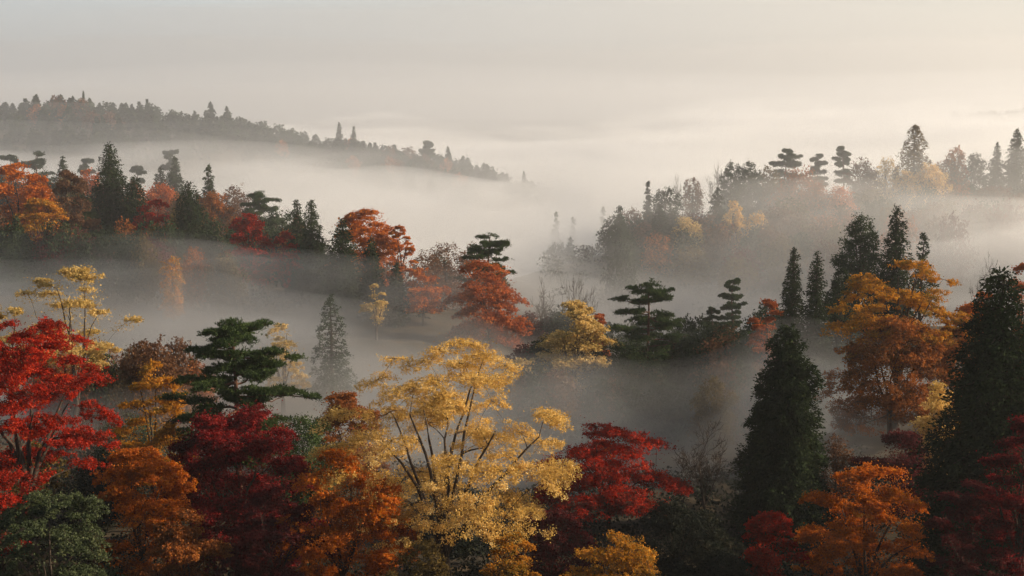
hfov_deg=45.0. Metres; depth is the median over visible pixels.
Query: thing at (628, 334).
broadleaf tree
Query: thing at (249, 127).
conifer tree
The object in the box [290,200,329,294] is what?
conifer tree
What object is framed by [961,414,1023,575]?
maple tree
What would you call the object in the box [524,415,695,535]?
maple tree
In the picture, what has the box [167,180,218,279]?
conifer tree
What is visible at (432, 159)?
broadleaf tree
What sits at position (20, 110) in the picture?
conifer tree
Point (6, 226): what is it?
broadleaf tree
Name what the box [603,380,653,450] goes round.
broadleaf tree
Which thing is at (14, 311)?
maple tree
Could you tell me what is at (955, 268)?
broadleaf tree
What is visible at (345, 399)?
maple tree
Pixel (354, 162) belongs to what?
broadleaf tree
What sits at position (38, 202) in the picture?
maple tree
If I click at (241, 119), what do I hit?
broadleaf tree
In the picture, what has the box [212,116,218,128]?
conifer tree
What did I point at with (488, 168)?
broadleaf tree
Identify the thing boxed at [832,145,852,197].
pine tree
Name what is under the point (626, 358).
broadleaf tree
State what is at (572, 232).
conifer tree
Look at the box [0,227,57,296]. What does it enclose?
broadleaf tree
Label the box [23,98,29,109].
conifer tree
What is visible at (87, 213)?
conifer tree
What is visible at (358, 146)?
conifer tree
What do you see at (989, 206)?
broadleaf tree
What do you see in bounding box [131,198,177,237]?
maple tree
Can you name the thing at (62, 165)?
conifer tree
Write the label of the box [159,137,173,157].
conifer tree
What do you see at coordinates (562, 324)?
broadleaf tree
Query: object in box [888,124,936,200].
conifer tree
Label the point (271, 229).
broadleaf tree
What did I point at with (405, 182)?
conifer tree
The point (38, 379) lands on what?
broadleaf tree
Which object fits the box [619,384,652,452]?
broadleaf tree
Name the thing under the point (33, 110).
broadleaf tree
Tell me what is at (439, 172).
broadleaf tree
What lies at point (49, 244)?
broadleaf tree
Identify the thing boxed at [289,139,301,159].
conifer tree
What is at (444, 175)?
conifer tree
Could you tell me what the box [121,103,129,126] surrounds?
conifer tree
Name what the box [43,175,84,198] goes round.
broadleaf tree
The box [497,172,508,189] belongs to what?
conifer tree
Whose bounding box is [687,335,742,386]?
broadleaf tree
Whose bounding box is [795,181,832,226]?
broadleaf tree
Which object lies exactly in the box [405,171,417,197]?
conifer tree
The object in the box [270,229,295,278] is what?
broadleaf tree
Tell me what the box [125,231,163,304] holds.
broadleaf tree
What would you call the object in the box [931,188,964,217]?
broadleaf tree
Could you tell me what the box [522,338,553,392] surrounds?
broadleaf tree
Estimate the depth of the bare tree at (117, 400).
86.61 m
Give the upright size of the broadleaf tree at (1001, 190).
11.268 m
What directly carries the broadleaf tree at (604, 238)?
on the ground
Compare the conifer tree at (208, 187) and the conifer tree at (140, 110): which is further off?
the conifer tree at (140, 110)
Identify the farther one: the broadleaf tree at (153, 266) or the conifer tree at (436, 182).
the conifer tree at (436, 182)
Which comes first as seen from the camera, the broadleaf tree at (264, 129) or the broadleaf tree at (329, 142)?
the broadleaf tree at (264, 129)
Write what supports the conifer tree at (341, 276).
on the ground
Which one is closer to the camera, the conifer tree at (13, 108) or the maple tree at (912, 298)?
the maple tree at (912, 298)
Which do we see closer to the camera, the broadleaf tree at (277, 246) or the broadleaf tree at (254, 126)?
the broadleaf tree at (277, 246)
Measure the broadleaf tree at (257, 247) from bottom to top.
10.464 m
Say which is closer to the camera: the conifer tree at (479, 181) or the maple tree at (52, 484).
the maple tree at (52, 484)
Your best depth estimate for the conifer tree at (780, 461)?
81.06 m
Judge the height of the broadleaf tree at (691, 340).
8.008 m
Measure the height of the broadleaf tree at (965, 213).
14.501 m
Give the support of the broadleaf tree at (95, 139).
on the ground
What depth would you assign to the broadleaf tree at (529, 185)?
705.79 m
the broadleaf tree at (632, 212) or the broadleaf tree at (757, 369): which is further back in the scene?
the broadleaf tree at (632, 212)
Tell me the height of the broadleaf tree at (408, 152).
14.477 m
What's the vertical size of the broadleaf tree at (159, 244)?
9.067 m
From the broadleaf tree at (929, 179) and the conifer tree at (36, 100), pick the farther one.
the conifer tree at (36, 100)
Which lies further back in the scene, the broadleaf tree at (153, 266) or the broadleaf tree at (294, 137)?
the broadleaf tree at (294, 137)
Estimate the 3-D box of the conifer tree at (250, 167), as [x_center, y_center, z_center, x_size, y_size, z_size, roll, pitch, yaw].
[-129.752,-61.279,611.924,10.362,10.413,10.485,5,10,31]
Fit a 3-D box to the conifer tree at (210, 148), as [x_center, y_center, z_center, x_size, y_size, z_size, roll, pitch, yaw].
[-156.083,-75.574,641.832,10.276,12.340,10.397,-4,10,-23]
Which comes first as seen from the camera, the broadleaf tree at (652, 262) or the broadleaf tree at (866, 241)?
the broadleaf tree at (866, 241)
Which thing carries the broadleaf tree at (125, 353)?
on the ground
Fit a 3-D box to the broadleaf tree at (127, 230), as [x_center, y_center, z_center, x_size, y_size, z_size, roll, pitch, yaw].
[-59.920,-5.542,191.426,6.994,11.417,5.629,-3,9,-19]
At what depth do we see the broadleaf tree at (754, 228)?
279.74 m
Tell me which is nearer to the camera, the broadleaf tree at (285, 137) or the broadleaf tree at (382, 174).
the broadleaf tree at (382, 174)
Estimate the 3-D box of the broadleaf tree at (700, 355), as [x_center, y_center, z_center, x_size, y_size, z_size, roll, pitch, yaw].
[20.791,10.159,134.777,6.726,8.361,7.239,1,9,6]
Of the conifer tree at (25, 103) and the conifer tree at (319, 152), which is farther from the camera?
the conifer tree at (25, 103)
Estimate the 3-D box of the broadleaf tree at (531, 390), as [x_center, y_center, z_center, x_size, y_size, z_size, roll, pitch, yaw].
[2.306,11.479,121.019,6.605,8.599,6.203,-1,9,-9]
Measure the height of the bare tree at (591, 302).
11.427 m
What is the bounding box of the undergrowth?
[0,110,1023,575]
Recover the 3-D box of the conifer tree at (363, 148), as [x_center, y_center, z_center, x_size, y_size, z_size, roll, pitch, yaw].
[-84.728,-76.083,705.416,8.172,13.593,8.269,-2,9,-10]
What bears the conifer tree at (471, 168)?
on the ground
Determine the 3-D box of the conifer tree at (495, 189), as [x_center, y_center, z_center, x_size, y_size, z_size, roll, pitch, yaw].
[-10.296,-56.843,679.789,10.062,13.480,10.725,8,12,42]
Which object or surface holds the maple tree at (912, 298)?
on the ground
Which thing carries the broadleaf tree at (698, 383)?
on the ground
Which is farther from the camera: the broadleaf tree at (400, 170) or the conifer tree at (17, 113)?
the conifer tree at (17, 113)
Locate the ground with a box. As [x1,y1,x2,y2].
[0,118,1023,575]
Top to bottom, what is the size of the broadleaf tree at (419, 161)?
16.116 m
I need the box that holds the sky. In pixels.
[0,0,1023,119]
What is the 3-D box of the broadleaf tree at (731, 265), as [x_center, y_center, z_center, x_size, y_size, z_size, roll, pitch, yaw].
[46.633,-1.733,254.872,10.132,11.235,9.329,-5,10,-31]
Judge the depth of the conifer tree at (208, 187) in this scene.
231.41 m
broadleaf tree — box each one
[0,214,38,286]
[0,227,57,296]
[2,183,40,238]
[13,168,65,219]
[19,357,60,426]
[21,370,64,421]
[22,351,70,426]
[26,104,50,125]
[27,216,110,295]
[29,220,71,294]
[34,105,57,125]
[42,100,59,108]
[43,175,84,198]
[45,95,66,111]
[45,220,94,295]
[45,335,128,415]
[49,173,84,220]
[51,364,77,434]
[54,129,78,152]
[55,103,67,126]
[55,125,76,152]
[57,368,84,427]
[58,191,85,227]
[67,359,117,440]
[69,98,83,126]
[69,349,122,429]
[70,97,89,120]
[71,230,117,299]
[76,101,99,123]
[79,167,99,196]
[80,110,99,131]
[83,225,157,294]
[88,130,106,152]
[89,363,134,428]
[96,101,118,123]
[100,110,124,129]
[106,362,144,427]
[109,218,135,257]
[109,231,148,303]
[112,133,137,153]
[115,338,165,436]
[118,345,137,367]
[121,183,162,225]
[122,334,193,432]
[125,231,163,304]
[129,236,181,291]
[130,218,161,253]
[130,340,167,369]
[142,103,163,113]
[142,223,172,262]
[145,180,183,226]
[147,124,173,143]
[149,112,167,129]
[149,217,190,280]
[160,194,183,233]
[162,112,179,132]
[163,336,207,412]
[164,206,180,248]
[164,372,203,426]
[171,111,187,133]
[175,360,218,411]
[176,246,215,312]
[182,113,197,129]
[187,114,207,129]
[193,216,246,282]
[195,190,235,248]
[196,131,215,153]
[202,249,252,315]
[209,121,232,146]
[219,213,250,275]
[220,184,252,214]
[221,200,243,234]
[225,128,247,148]
[234,116,250,127]
[236,219,262,265]
[238,227,269,278]
[241,122,267,141]
[252,126,274,146]
[253,220,279,280]
[256,121,275,132]
[257,207,292,246]
[259,132,280,154]
[264,412,348,507]
[267,232,309,282]
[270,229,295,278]
[270,232,287,279]
[271,123,289,140]
[273,139,289,156]
[277,130,292,151]
[284,133,304,153]
[287,128,299,135]
[292,148,309,170]
[299,131,309,145]
[302,142,318,162]
[322,137,334,148]
[332,157,351,189]
[340,155,362,178]
[355,161,373,191]
[363,150,380,171]
[364,167,395,193]
[369,163,394,192]
[374,145,393,164]
[379,145,397,165]
[381,155,400,182]
[389,159,404,185]
[392,150,409,165]
[401,146,415,165]
[403,159,419,183]
[403,249,449,299]
[409,153,425,180]
[416,239,478,310]
[417,159,439,181]
[418,153,432,167]
[420,148,437,162]
[420,161,442,181]
[423,250,453,292]
[434,154,444,163]
[438,157,452,173]
[440,241,507,312]
[443,170,461,195]
[451,158,466,169]
[451,172,469,195]
[456,166,473,186]
[475,166,501,187]
[486,369,533,440]
[492,361,536,438]
[496,342,545,385]
[502,367,538,439]
[508,362,566,442]
[511,311,551,352]
[513,367,583,448]
[514,331,594,356]
[519,336,563,372]
[520,180,537,198]
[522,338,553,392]
[537,307,574,338]
[537,367,587,445]
[540,241,571,268]
[541,314,575,349]
[552,348,602,401]
[558,347,598,388]
[570,332,610,369]
[570,332,678,401]
[571,376,626,449]
[577,377,630,442]
[583,351,609,384]
[583,378,617,441]
[595,214,638,251]
[595,379,630,443]
[596,240,641,317]
[603,227,645,272]
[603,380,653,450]
[612,207,643,230]
[615,321,653,361]
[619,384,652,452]
[622,325,664,351]
[626,215,650,243]
[630,220,655,249]
[634,358,670,398]
[638,232,679,275]
[638,357,677,391]
[644,183,682,231]
[646,226,695,268]
[649,358,680,400]
[651,329,717,366]
[663,244,716,285]
[665,357,692,398]
[666,228,704,269]
[666,313,698,352]
[667,214,691,236]
[670,215,704,254]
[670,333,705,360]
[671,345,707,396]
[675,345,718,406]
[680,177,704,221]
[681,313,711,339]
[682,372,734,445]
[683,212,703,237]
[684,215,711,252]
[686,375,740,460]
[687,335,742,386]
[691,360,749,443]
[693,314,753,354]
[694,210,724,252]
[698,323,743,351]
[702,208,730,241]
[703,219,743,251]
[708,358,764,438]
[714,253,763,302]
[714,338,763,371]
[716,160,746,212]
[716,363,750,440]
[722,200,746,252]
[723,330,763,371]
[724,198,744,233]
[728,338,760,369]
[732,158,767,222]
[738,219,778,244]
[739,359,771,437]
[740,210,768,240]
[740,320,779,343]
[741,300,783,336]
[742,331,770,366]
[752,165,783,219]
[756,234,811,286]
[764,165,830,214]
[785,232,816,278]
[789,220,825,247]
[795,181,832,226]
[797,221,837,258]
[804,238,843,292]
[806,211,839,244]
[807,224,845,269]
[813,184,860,225]
[816,220,850,248]
[818,433,856,515]
[821,267,860,405]
[824,200,857,230]
[835,156,884,208]
[835,210,856,237]
[840,227,881,270]
[842,234,867,291]
[848,186,896,217]
[852,196,900,231]
[857,215,880,243]
[858,196,904,225]
[870,230,907,276]
[872,157,898,201]
[872,202,911,245]
[876,207,919,252]
[888,169,921,210]
[891,185,918,215]
[900,214,929,286]
[901,160,953,206]
[901,209,937,253]
[908,200,957,252]
[911,183,944,213]
[915,213,955,272]
[926,197,970,242]
[929,210,979,289]
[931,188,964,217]
[936,145,972,197]
[945,184,979,221]
[950,183,985,211]
[954,198,986,255]
[960,152,992,202]
[961,202,993,259]
[966,198,1021,245]
[970,185,1007,215]
[975,207,1015,268]
[984,198,1023,262]
[985,183,1015,207]
[997,191,1023,240]
[1000,186,1023,207]
[1014,191,1023,227]
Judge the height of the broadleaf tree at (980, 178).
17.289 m
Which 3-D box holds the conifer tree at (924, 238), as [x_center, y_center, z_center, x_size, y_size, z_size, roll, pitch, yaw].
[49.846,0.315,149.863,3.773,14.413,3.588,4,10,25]
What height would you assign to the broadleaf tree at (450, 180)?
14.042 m
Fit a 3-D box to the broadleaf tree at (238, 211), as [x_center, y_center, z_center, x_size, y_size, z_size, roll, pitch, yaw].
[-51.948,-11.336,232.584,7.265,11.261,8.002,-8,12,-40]
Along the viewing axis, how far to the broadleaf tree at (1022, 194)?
295.91 m
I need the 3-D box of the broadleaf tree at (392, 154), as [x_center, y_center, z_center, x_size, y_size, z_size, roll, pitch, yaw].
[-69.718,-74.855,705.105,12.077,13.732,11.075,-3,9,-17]
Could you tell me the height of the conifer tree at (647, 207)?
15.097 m
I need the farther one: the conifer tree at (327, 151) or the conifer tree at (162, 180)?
the conifer tree at (327, 151)
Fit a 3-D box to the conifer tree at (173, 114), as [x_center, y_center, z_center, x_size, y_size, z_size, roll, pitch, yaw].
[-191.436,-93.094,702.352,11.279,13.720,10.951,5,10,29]
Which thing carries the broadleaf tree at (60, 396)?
on the ground
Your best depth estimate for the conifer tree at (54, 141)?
609.95 m
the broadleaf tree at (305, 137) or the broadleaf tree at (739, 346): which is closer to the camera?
the broadleaf tree at (739, 346)
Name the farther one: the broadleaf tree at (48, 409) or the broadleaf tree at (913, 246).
the broadleaf tree at (913, 246)
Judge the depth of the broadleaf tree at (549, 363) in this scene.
133.93 m
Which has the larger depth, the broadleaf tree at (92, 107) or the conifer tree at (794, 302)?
the broadleaf tree at (92, 107)
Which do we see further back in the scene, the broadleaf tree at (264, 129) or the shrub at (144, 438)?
the broadleaf tree at (264, 129)
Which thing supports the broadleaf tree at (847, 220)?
on the ground
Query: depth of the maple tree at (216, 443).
69.29 m
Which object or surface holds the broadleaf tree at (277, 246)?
on the ground
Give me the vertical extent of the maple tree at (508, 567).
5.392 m
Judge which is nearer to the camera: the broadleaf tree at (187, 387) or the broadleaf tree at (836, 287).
the broadleaf tree at (187, 387)
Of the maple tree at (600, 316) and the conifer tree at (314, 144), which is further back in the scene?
the conifer tree at (314, 144)
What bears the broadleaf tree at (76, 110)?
on the ground
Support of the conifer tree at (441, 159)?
on the ground
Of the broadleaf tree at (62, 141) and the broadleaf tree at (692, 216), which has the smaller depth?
the broadleaf tree at (692, 216)
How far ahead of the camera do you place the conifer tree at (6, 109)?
726.18 m
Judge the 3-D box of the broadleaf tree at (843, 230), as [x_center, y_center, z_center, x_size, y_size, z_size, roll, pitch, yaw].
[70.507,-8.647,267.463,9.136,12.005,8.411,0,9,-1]
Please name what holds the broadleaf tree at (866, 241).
on the ground
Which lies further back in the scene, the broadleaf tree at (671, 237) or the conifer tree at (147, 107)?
the conifer tree at (147, 107)
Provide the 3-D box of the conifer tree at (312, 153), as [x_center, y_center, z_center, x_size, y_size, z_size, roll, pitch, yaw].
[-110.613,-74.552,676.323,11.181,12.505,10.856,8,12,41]
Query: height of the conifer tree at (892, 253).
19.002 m
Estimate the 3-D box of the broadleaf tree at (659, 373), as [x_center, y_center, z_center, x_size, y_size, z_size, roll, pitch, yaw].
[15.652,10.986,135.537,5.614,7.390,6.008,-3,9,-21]
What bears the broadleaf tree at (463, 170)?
on the ground
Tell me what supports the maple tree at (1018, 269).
on the ground
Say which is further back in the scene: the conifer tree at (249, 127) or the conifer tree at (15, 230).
the conifer tree at (249, 127)
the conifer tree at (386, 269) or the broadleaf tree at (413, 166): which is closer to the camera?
the conifer tree at (386, 269)
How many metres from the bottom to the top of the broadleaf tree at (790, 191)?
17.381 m
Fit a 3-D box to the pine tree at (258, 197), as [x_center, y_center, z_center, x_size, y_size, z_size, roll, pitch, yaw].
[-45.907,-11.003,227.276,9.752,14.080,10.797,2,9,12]
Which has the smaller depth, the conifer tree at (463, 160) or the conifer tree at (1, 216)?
the conifer tree at (1, 216)
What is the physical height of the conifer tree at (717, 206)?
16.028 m
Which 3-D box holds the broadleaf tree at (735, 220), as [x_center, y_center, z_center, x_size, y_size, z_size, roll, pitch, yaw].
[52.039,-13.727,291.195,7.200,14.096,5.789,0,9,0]
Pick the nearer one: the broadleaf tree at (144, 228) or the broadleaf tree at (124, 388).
the broadleaf tree at (124, 388)
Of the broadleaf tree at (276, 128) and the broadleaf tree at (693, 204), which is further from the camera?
the broadleaf tree at (276, 128)
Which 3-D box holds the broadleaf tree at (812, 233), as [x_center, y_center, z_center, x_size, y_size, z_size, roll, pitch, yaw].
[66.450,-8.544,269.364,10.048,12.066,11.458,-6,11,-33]
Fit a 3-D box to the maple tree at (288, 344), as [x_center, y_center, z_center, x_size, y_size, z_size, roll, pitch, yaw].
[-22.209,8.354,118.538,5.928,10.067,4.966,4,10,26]
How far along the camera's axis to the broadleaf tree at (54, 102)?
724.84 m
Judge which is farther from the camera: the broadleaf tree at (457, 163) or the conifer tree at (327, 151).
the broadleaf tree at (457, 163)
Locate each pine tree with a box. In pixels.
[0,154,27,190]
[20,151,56,180]
[77,158,96,191]
[129,165,146,193]
[155,317,322,494]
[160,149,182,181]
[235,190,292,227]
[418,140,435,162]
[448,232,517,338]
[603,277,687,375]
[698,306,724,333]
[718,278,747,327]
[769,148,803,190]
[809,153,828,189]
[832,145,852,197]
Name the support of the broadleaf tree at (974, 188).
on the ground
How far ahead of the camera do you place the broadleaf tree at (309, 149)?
673.69 m
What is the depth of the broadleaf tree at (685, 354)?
133.71 m
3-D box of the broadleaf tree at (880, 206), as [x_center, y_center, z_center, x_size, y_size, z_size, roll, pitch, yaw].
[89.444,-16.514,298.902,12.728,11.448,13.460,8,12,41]
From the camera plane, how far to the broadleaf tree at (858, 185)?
328.80 m
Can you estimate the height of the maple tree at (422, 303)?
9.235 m
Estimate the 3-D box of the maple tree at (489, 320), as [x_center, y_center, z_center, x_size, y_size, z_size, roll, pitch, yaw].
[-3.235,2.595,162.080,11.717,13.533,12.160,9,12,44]
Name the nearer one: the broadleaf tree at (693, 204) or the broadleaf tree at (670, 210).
the broadleaf tree at (670, 210)
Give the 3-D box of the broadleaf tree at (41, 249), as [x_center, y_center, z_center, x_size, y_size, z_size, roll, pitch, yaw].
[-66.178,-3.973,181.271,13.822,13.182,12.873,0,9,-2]
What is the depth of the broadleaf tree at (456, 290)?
206.15 m
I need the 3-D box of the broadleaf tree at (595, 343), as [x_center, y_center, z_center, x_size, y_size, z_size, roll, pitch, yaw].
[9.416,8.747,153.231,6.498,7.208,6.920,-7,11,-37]
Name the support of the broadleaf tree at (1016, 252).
on the ground
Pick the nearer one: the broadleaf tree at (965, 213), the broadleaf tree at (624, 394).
the broadleaf tree at (624, 394)
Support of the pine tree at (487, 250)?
on the ground
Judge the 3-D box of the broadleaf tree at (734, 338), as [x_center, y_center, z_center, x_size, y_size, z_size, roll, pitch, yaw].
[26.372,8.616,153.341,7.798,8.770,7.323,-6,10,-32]
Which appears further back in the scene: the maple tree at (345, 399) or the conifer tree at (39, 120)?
the conifer tree at (39, 120)
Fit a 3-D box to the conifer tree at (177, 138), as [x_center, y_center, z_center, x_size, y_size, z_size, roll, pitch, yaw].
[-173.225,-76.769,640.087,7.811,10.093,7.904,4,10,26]
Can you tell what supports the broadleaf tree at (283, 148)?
on the ground
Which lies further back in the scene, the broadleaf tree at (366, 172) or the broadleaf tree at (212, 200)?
the broadleaf tree at (366, 172)
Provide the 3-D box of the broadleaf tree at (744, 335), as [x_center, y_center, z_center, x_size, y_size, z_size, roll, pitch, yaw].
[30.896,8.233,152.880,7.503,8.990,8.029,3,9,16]
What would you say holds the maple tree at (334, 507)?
on the ground
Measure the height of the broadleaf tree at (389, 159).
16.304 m
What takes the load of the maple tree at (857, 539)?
on the ground
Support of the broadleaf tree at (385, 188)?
on the ground
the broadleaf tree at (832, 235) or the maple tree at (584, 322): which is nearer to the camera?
the maple tree at (584, 322)
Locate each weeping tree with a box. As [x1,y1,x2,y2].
[156,255,185,321]
[908,380,959,474]
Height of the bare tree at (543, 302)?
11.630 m
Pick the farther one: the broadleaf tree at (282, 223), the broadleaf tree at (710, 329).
the broadleaf tree at (282, 223)
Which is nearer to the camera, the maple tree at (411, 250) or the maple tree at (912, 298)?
the maple tree at (912, 298)
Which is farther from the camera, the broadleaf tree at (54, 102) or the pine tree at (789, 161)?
the broadleaf tree at (54, 102)
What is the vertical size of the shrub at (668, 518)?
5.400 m
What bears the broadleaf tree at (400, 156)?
on the ground
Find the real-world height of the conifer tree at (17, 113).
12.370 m
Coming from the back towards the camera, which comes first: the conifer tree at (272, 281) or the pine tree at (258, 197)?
the pine tree at (258, 197)
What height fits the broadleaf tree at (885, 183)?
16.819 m
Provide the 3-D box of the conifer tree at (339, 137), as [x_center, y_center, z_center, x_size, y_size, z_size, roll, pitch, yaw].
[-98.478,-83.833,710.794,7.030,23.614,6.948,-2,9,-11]
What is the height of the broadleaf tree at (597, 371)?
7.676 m
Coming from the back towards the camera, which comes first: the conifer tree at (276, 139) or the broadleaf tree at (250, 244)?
the conifer tree at (276, 139)
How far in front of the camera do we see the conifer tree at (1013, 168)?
325.66 m
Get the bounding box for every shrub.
[0,486,125,575]
[53,444,148,527]
[83,411,171,462]
[378,536,454,575]
[489,503,606,575]
[636,495,746,575]
[694,550,764,575]
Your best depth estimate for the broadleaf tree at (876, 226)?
268.24 m
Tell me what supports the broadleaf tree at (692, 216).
on the ground
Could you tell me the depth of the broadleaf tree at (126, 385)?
99.70 m
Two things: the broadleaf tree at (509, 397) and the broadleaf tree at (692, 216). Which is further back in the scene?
the broadleaf tree at (692, 216)
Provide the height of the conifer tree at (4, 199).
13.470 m
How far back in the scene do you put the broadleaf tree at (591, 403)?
120.25 m
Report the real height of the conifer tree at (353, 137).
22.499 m
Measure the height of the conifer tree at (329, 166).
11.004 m
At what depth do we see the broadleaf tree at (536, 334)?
173.98 m
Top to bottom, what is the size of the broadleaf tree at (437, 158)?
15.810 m
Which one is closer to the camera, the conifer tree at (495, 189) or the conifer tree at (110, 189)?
the conifer tree at (110, 189)
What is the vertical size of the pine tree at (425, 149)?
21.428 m
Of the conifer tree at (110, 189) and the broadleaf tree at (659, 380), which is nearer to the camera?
the broadleaf tree at (659, 380)
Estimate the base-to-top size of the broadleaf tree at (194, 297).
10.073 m
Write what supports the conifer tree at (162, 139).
on the ground
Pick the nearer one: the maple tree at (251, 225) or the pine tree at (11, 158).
the maple tree at (251, 225)
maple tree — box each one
[0,159,54,238]
[0,306,35,433]
[0,315,124,537]
[0,470,31,573]
[3,264,143,428]
[4,440,70,501]
[7,197,77,248]
[42,169,102,240]
[89,445,198,575]
[108,358,189,497]
[130,507,233,575]
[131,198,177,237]
[145,399,331,575]
[146,422,199,485]
[211,485,339,575]
[220,213,279,291]
[260,322,311,416]
[267,442,420,575]
[270,230,303,295]
[302,390,391,485]
[303,336,582,575]
[325,208,404,285]
[358,283,388,339]
[386,224,418,281]
[402,267,451,325]
[436,258,536,352]
[478,528,541,575]
[483,357,534,398]
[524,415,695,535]
[528,299,622,402]
[559,529,661,575]
[584,313,610,355]
[738,510,809,575]
[745,298,782,368]
[791,460,935,575]
[813,314,960,444]
[818,257,974,429]
[842,428,933,521]
[918,317,978,436]
[923,478,1012,575]
[944,292,1001,373]
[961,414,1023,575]
[1007,262,1023,355]
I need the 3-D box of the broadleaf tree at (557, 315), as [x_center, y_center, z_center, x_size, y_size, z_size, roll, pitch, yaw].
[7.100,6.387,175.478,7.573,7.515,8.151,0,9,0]
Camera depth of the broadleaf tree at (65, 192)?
230.71 m
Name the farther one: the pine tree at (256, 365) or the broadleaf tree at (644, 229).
the broadleaf tree at (644, 229)
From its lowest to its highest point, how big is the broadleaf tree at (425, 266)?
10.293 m
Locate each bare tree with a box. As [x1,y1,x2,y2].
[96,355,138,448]
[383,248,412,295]
[530,277,554,331]
[560,274,587,310]
[582,287,597,316]
[671,416,733,512]
[673,176,685,217]
[705,166,725,203]
[965,254,1009,354]
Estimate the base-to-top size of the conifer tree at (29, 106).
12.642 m
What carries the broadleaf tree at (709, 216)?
on the ground
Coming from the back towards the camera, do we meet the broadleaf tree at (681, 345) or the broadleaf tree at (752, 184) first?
the broadleaf tree at (752, 184)
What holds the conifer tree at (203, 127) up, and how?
on the ground
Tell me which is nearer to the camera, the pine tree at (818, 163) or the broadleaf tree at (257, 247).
the broadleaf tree at (257, 247)
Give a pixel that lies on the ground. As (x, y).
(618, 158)
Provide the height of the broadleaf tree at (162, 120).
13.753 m
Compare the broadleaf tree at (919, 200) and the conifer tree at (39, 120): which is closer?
the broadleaf tree at (919, 200)
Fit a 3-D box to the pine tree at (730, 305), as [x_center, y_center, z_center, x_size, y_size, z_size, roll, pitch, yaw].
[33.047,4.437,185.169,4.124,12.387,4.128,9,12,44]
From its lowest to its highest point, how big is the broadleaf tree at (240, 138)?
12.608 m
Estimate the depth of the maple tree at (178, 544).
59.28 m
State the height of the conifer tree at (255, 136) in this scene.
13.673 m
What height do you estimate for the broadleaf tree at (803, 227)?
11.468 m
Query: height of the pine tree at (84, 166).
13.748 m
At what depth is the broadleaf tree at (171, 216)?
208.18 m
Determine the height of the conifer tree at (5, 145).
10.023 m
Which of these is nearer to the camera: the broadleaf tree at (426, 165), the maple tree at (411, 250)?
the maple tree at (411, 250)
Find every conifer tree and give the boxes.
[0,102,11,117]
[0,134,13,152]
[0,174,15,214]
[0,208,7,237]
[0,215,40,294]
[2,134,14,152]
[8,103,17,116]
[15,105,29,124]
[16,102,27,125]
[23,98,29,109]
[25,104,35,125]
[31,94,40,106]
[31,132,49,151]
[35,107,55,130]
[35,186,61,242]
[51,127,61,151]
[54,156,67,180]
[58,94,65,122]
[66,193,109,250]
[73,129,91,152]
[73,141,160,253]
[93,102,104,119]
[99,116,108,138]
[105,130,118,152]
[118,175,154,236]
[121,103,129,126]
[131,124,144,144]
[134,102,143,112]
[134,105,145,128]
[144,99,150,113]
[151,135,165,157]
[152,166,169,210]
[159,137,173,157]
[166,156,183,210]
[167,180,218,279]
[168,112,181,135]
[172,130,181,147]
[177,127,194,146]
[177,140,193,160]
[184,128,195,148]
[188,121,198,141]
[196,121,208,142]
[199,164,219,219]
[203,131,220,153]
[205,250,239,314]
[206,101,216,123]
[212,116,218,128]
[222,106,231,122]
[234,122,245,145]
[242,154,260,173]
[243,133,253,150]
[245,121,252,137]
[250,128,261,151]
[256,231,281,283]
[268,139,277,154]
[270,138,280,155]
[280,200,307,292]
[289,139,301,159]
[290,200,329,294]
[294,240,333,306]
[307,141,317,162]
[307,294,357,411]
[310,142,320,163]
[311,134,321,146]
[312,219,364,313]
[314,143,327,163]
[315,144,326,164]
[322,141,330,156]
[324,155,338,174]
[329,138,340,160]
[335,142,348,164]
[336,122,343,150]
[347,143,358,157]
[349,126,357,146]
[352,141,364,162]
[352,237,389,323]
[354,233,391,287]
[358,143,366,163]
[366,142,373,153]
[372,142,377,151]
[383,262,411,328]
[401,166,413,196]
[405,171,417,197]
[425,176,437,201]
[430,170,440,190]
[437,156,444,177]
[438,168,450,192]
[443,146,452,167]
[447,164,459,177]
[457,156,465,169]
[467,162,475,183]
[473,172,485,193]
[481,171,492,193]
[485,173,500,196]
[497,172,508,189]
[499,173,507,186]
[499,174,511,189]
[521,171,527,189]
[548,212,562,259]
[565,237,575,263]
[566,217,578,257]
[596,206,607,255]
[600,205,639,282]
[642,181,652,224]
[644,204,673,259]
[705,187,725,233]
[723,323,838,563]
[770,247,808,366]
[796,250,835,418]
[828,212,889,363]
[862,204,917,352]
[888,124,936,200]
[895,265,1023,575]
[910,232,939,342]
[984,142,1006,199]
[998,129,1023,197]
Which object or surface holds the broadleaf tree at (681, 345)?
on the ground
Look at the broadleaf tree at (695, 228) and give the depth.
285.15 m
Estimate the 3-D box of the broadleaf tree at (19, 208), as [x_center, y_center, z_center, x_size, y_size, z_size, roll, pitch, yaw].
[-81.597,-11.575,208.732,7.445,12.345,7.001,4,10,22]
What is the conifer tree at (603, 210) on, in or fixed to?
on the ground
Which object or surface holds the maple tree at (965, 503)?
on the ground
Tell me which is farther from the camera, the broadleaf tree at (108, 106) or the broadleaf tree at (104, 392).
the broadleaf tree at (108, 106)
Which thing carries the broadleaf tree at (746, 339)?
on the ground
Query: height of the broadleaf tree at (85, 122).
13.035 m
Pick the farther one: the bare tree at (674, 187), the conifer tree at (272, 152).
the conifer tree at (272, 152)
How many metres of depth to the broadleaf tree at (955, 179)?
327.90 m
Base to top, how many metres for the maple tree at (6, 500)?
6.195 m
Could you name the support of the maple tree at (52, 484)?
on the ground
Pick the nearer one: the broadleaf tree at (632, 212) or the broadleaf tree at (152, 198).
the broadleaf tree at (152, 198)
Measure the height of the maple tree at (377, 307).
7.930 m
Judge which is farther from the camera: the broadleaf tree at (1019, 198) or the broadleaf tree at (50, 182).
the broadleaf tree at (1019, 198)

